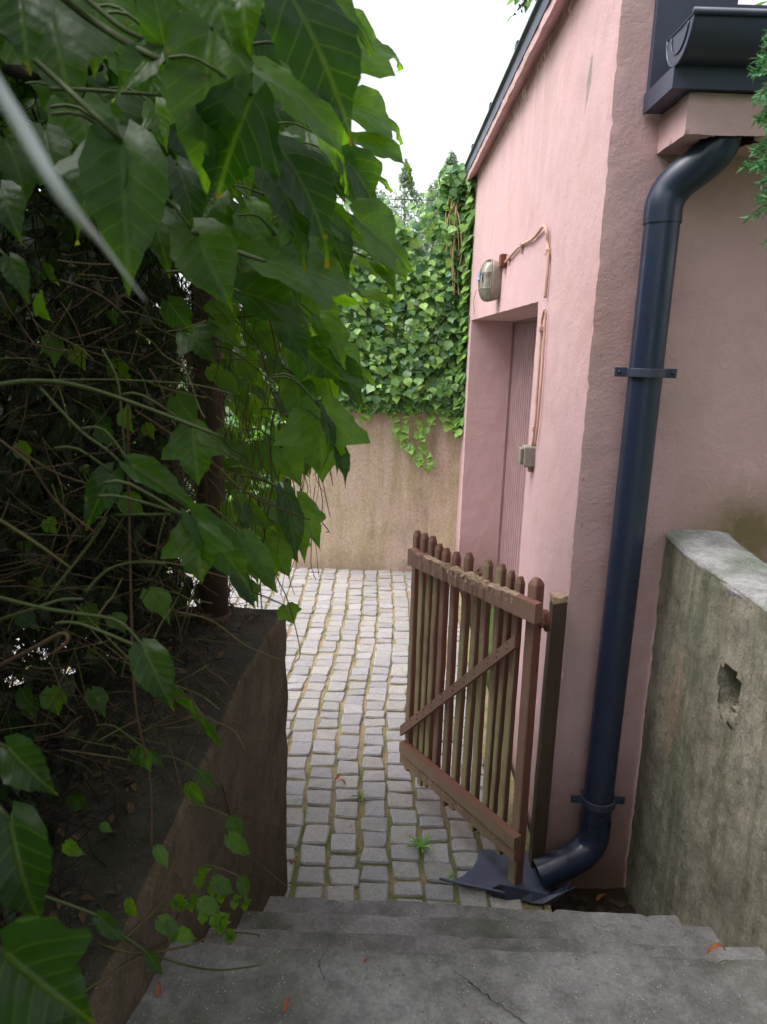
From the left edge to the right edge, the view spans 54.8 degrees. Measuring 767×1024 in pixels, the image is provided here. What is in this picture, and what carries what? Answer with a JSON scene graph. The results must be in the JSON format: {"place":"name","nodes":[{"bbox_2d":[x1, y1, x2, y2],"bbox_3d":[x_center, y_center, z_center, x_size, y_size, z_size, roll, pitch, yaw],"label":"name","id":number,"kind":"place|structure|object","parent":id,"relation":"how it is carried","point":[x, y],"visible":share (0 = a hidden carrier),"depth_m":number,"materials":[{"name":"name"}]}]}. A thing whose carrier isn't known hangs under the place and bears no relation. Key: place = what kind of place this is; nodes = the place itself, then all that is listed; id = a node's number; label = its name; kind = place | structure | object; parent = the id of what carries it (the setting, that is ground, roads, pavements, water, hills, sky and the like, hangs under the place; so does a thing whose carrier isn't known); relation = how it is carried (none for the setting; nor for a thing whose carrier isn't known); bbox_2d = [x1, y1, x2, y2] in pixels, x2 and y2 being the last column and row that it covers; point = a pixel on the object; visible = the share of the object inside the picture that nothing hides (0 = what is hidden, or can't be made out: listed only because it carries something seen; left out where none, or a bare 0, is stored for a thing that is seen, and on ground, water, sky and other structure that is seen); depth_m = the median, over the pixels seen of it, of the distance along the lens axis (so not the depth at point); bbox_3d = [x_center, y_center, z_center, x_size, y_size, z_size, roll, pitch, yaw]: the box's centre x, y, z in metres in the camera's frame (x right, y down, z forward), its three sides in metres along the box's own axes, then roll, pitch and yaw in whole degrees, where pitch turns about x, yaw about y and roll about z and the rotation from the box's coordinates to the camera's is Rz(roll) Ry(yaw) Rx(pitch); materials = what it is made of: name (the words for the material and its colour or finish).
{"place":"outdoors","nodes":[
{"label":"outdoors","id":0,"kind":"place"},
{"bbox_2d":[0,674,88,974],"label":"planting bed","id":1,"kind":"object","parent":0,"point":[82,963],"visible":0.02,"depth_m":1.52,"materials":[{"name":"soil"}]},
{"bbox_2d":[0,37,275,945],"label":"hedge thicket","id":2,"kind":"object","parent":1,"relation":"on","point":[48,233],"visible":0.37,"depth_m":1.90,"materials":[{"name":"brown plant"}]},
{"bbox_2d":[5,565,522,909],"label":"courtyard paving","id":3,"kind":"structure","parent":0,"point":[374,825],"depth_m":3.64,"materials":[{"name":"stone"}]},
{"bbox_2d":[11,569,551,911],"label":"paving joints","id":4,"kind":"object","parent":3,"relation":"on","point":[360,847],"visible":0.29,"depth_m":3.53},
{"bbox_2d":[351,790,368,799],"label":"weed","id":5,"kind":"object","parent":4,"relation":"on","point":[360,796],"visible":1,"depth_m":3.32,"materials":[{"name":"green plant"}]},
{"bbox_2d":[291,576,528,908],"bbox_3d":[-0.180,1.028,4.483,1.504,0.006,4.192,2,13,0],"label":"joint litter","id":6,"kind":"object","parent":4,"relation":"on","point":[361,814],"visible":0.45,"depth_m":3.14,"materials":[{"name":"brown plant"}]},
{"bbox_2d":[405,833,433,853],"bbox_3d":[0.148,1.343,2.988,0.124,0.053,0.138,2,13,0],"label":"weed","id":7,"kind":"object","parent":4,"relation":"on","point":[421,844],"visible":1,"depth_m":3.00,"materials":[{"name":"green plant"}]},
{"bbox_2d":[439,849,574,903],"bbox_3d":[0.459,1.382,2.845,0.499,0.061,0.268,2,13,0],"label":"splash tray","id":8,"kind":"object","parent":4,"relation":"on","point":[488,871],"visible":0.84,"depth_m":2.80,"materials":[{"name":"metal"}]},
{"bbox_2d":[127,896,766,1023],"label":"concrete stairs","id":9,"kind":"structure","parent":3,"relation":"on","point":[440,963],"depth_m":1.66,"materials":[{"name":"grey concrete"}]},
{"bbox_2d":[156,981,160,996],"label":"dead leaf","id":10,"kind":"object","parent":9,"relation":"on","point":[158,988],"visible":1,"depth_m":1.58,"materials":[{"name":"brown plant"}]},
{"bbox_2d":[170,866,251,944],"bbox_3d":[-0.359,0.825,1.559,0.142,0.123,0.138,3,13,4],"label":"seedling","id":11,"kind":"object","parent":9,"relation":"on","point":[178,902],"visible":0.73,"depth_m":1.50,"materials":[{"name":"green plant"}]},
{"bbox_2d":[283,996,288,1011],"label":"dead leaf","id":12,"kind":"object","parent":9,"relation":"on","point":[286,1003],"visible":1,"depth_m":1.55,"materials":[{"name":"brown plant"}]},
{"bbox_2d":[707,943,724,953],"bbox_3d":[0.772,1.012,1.713,0.042,0.025,0.014,2,13,0],"label":"dead leaf","id":13,"kind":"object","parent":9,"relation":"on","point":[714,946],"visible":1,"depth_m":1.71,"materials":[{"name":"orange plant"}]},
{"bbox_2d":[142,360,504,734],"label":"ground","id":14,"kind":"structure","parent":0,"point":[491,620],"depth_m":6.05,"materials":[{"name":"brown soil"}]},
{"bbox_2d":[0,606,288,1023],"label":"stair wall","id":15,"kind":"structure","parent":14,"relation":"on","point":[252,776],"depth_m":1.91,"materials":[{"name":"concrete"}]},
{"bbox_2d":[0,606,274,970],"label":"wall litter","id":16,"kind":"object","parent":15,"relation":"on","point":[130,809],"depth_m":1.86,"materials":[{"name":"brown plant"}]},
{"bbox_2d":[191,283,230,625],"bbox_3d":[-0.536,-0.303,2.294,0.105,1.451,0.106,2,13,0],"label":"support post","id":17,"kind":"object","parent":15,"relation":"on","point":[219,606],"visible":0.27,"depth_m":2.30,"materials":[{"name":"brown wood"}]},
{"bbox_2d":[0,0,414,1023],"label":"creeper","id":18,"kind":"object","parent":17,"relation":"attached to","point":[168,132],"visible":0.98,"depth_m":0.97,"materials":[{"name":"green plant"}]},
{"bbox_2d":[0,78,145,300],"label":"dry stalk","id":19,"kind":"object","parent":18,"relation":"attached to","point":[21,127],"visible":1,"depth_m":0.20,"materials":[{"name":"white plant"}]},
{"bbox_2d":[170,350,281,501],"bbox_3d":[-1.870,-0.796,8.225,1.694,2.266,1.590,2,13,0],"label":"shrub","id":20,"kind":"object","parent":14,"relation":"on","point":[225,416],"depth_m":7.95,"materials":[{"name":"green plant"}]},
{"bbox_2d":[224,411,291,543],"bbox_3d":[-1.246,-0.305,7.514,1.044,1.659,0.894,2,13,0],"label":"shrub","id":21,"kind":"object","parent":14,"relation":"on","point":[276,420],"visible":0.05,"depth_m":7.25,"materials":[{"name":"green plant"}]},
{"bbox_2d":[267,361,282,397],"bbox_3d":[-0.719,-0.956,8.611,1.441,2.477,1.223,2,13,0],"label":"shrub","id":22,"kind":"object","parent":14,"relation":"on","point":[275,388],"depth_m":8.18,"materials":[{"name":"green plant"}]},
{"bbox_2d":[337,187,405,337],"bbox_3d":[-0.709,-6.036,20.249,4.021,7.270,3.977,2,13,0],"label":"birch tree","id":23,"kind":"object","parent":14,"relation":"on","point":[354,248],"visible":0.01,"depth_m":19.51,"materials":[{"name":"green plant"}]},
{"bbox_2d":[292,411,460,571],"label":"yard wall","id":24,"kind":"structure","parent":14,"relation":"on","point":[388,501],"depth_m":6.55,"materials":[{"name":"beige paint"}]},
{"bbox_2d":[337,197,439,393],"bbox_3d":[0.104,-1.747,6.354,1.740,1.820,0.063,2,13,0],"label":"fence","id":25,"kind":"object","parent":24,"relation":"on","point":[408,199],"visible":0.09,"depth_m":6.15,"materials":[{"name":"green"}]},
{"bbox_2d":[317,163,476,473],"bbox_3d":[-0.021,-1.571,6.130,1.640,2.527,0.382,2,13,0],"label":"ivy","id":26,"kind":"object","parent":24,"relation":"attached to","point":[405,375],"visible":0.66,"depth_m":6.16,"materials":[{"name":"green plant"}]},
{"bbox_2d":[354,158,422,342],"bbox_3d":[0.465,-5.510,19.143,3.054,6.797,2.798,2,13,0],"label":"birch tree","id":27,"kind":"object","parent":14,"relation":"on","point":[404,180],"visible":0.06,"depth_m":18.62,"materials":[{"name":"green plant"}]},
{"bbox_2d":[366,325,427,392],"bbox_3d":[0.203,-1.076,8.746,1.557,2.707,1.263,2,13,0],"label":"shrub","id":28,"kind":"object","parent":14,"relation":"on","point":[372,339],"depth_m":8.49,"materials":[{"name":"green plant"}]},
{"bbox_2d":[397,183,444,337],"bbox_3d":[0.993,-4.916,18.335,1.789,6.030,1.594,8,14,25],"label":"birch tree","id":29,"kind":"object","parent":14,"relation":"on","point":[424,247],"visible":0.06,"depth_m":17.78,"materials":[{"name":"green plant"}]},
{"bbox_2d":[402,146,458,341],"bbox_3d":[1.483,-4.984,17.336,2.252,6.627,2.831,2,13,0],"label":"birch tree","id":30,"kind":"object","parent":14,"relation":"on","point":[452,157],"visible":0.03,"depth_m":16.71,"materials":[{"name":"green plant"}]},
{"bbox_2d":[541,887,635,913],"bbox_3d":[0.799,1.502,2.798,0.440,0.168,0.430,2,13,0],"label":"soil patch","id":31,"kind":"object","parent":14,"relation":"on","point":[618,894],"visible":0.23,"depth_m":2.94,"materials":[{"name":"brown soil"}]},
{"bbox_2d":[528,591,567,867],"bbox_3d":[0.619,0.861,2.803,0.055,1.166,0.058,2,13,0],"label":"gate post","id":32,"kind":"object","parent":31,"relation":"on","point":[558,605],"visible":0.91,"depth_m":2.77,"materials":[{"name":"brown wood"}]},
{"bbox_2d":[399,530,550,884],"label":"picket gate","id":33,"kind":"structure","parent":32,"relation":"attached to","point":[434,576],"depth_m":2.91,"materials":[{"name":"red wood"}]},
{"bbox_2d":[550,893,629,912],"bbox_3d":[0.821,1.568,2.796,0.334,0.045,0.342,2,13,0],"label":"rubble","id":34,"kind":"object","parent":31,"relation":"on","point":[584,898],"visible":0.15,"depth_m":2.91,"materials":[{"name":"stone"}]},
{"bbox_2d":[596,893,606,900],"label":"dead leaf","id":35,"kind":"object","parent":31,"relation":"on","point":[599,896],"visible":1,"depth_m":2.90,"materials":[{"name":"brown plant"}]},
{"bbox_2d":[455,0,766,888],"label":"pink building","id":36,"kind":"structure","parent":14,"relation":"on","point":[601,116],"depth_m":2.67,"materials":[{"name":"paint"}]},
{"bbox_2d":[473,259,501,314],"bbox_3d":[0.639,-1.383,4.550,0.144,0.326,0.191,2,13,0],"label":"bulkhead lamp","id":37,"kind":"object","parent":36,"relation":"attached to","point":[489,286],"visible":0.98,"depth_m":4.47,"materials":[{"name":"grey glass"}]},
{"bbox_2d":[499,254,506,267],"bbox_3d":[0.696,-1.462,4.309,0.040,0.075,0.070,2,13,0],"label":"junction box","id":38,"kind":"object","parent":36,"relation":"attached to","point":[502,259],"visible":0.95,"depth_m":4.28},
{"bbox_2d":[495,317,537,581],"bbox_3d":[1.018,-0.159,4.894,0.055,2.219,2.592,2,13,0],"label":"door","id":39,"kind":"structure","parent":36,"relation":"in","point":[523,340],"depth_m":5.69,"materials":[{"name":"pink"}]},
{"bbox_2d":[500,224,550,445],"bbox_3d":[0.691,-0.923,3.940,0.030,0.966,1.561,2,13,-1],"label":"electric cable","id":40,"kind":"object","parent":36,"relation":"attached to","point":[541,328],"visible":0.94,"depth_m":3.26,"materials":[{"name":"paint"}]},
{"bbox_2d":[518,445,535,471],"bbox_3d":[0.662,-0.246,3.408,0.076,0.120,0.080,2,13,0],"label":"light switch","id":41,"kind":"object","parent":36,"relation":"attached to","point":[526,455],"visible":0.95,"depth_m":3.37,"materials":[{"name":"plastic"}]},
{"bbox_2d":[533,134,742,889],"bbox_3d":[0.828,0.116,2.562,0.440,2.693,0.202,2,13,0],"label":"downpipe","id":42,"kind":"object","parent":36,"relation":"attached to","point":[686,175],"visible":0.98,"depth_m":2.51,"materials":[{"name":"metal"}]},
{"bbox_2d":[505,0,766,288],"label":"roofside tree","id":43,"kind":"object","parent":14,"relation":"on","point":[527,4],"visible":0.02,"depth_m":4.60,"materials":[{"name":"green plant"}]},
{"bbox_2d":[625,529,766,957],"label":"parapet wall","id":44,"kind":"structure","parent":14,"relation":"on","point":[697,855],"depth_m":2.34,"materials":[{"name":"concrete"}]},
{"bbox_2d":[737,30,766,248],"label":"conifer","id":45,"kind":"object","parent":14,"relation":"on","point":[761,164],"visible":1,"depth_m":1.15,"materials":[{"name":"green plant"}]},
{"bbox_2d":[39,0,766,357],"label":"sky","id":46,"kind":"structure","parent":0,"point":[455,56],"materials":[{"name":"white"}]},
{"bbox_2d":[513,0,532,15],"bbox_3d":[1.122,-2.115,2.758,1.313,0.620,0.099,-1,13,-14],"label":"overhanging tree","id":47,"kind":"object","parent":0,"point":[522,5],"visible":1,"depth_m":2.66,"materials":[{"name":"green plant"}]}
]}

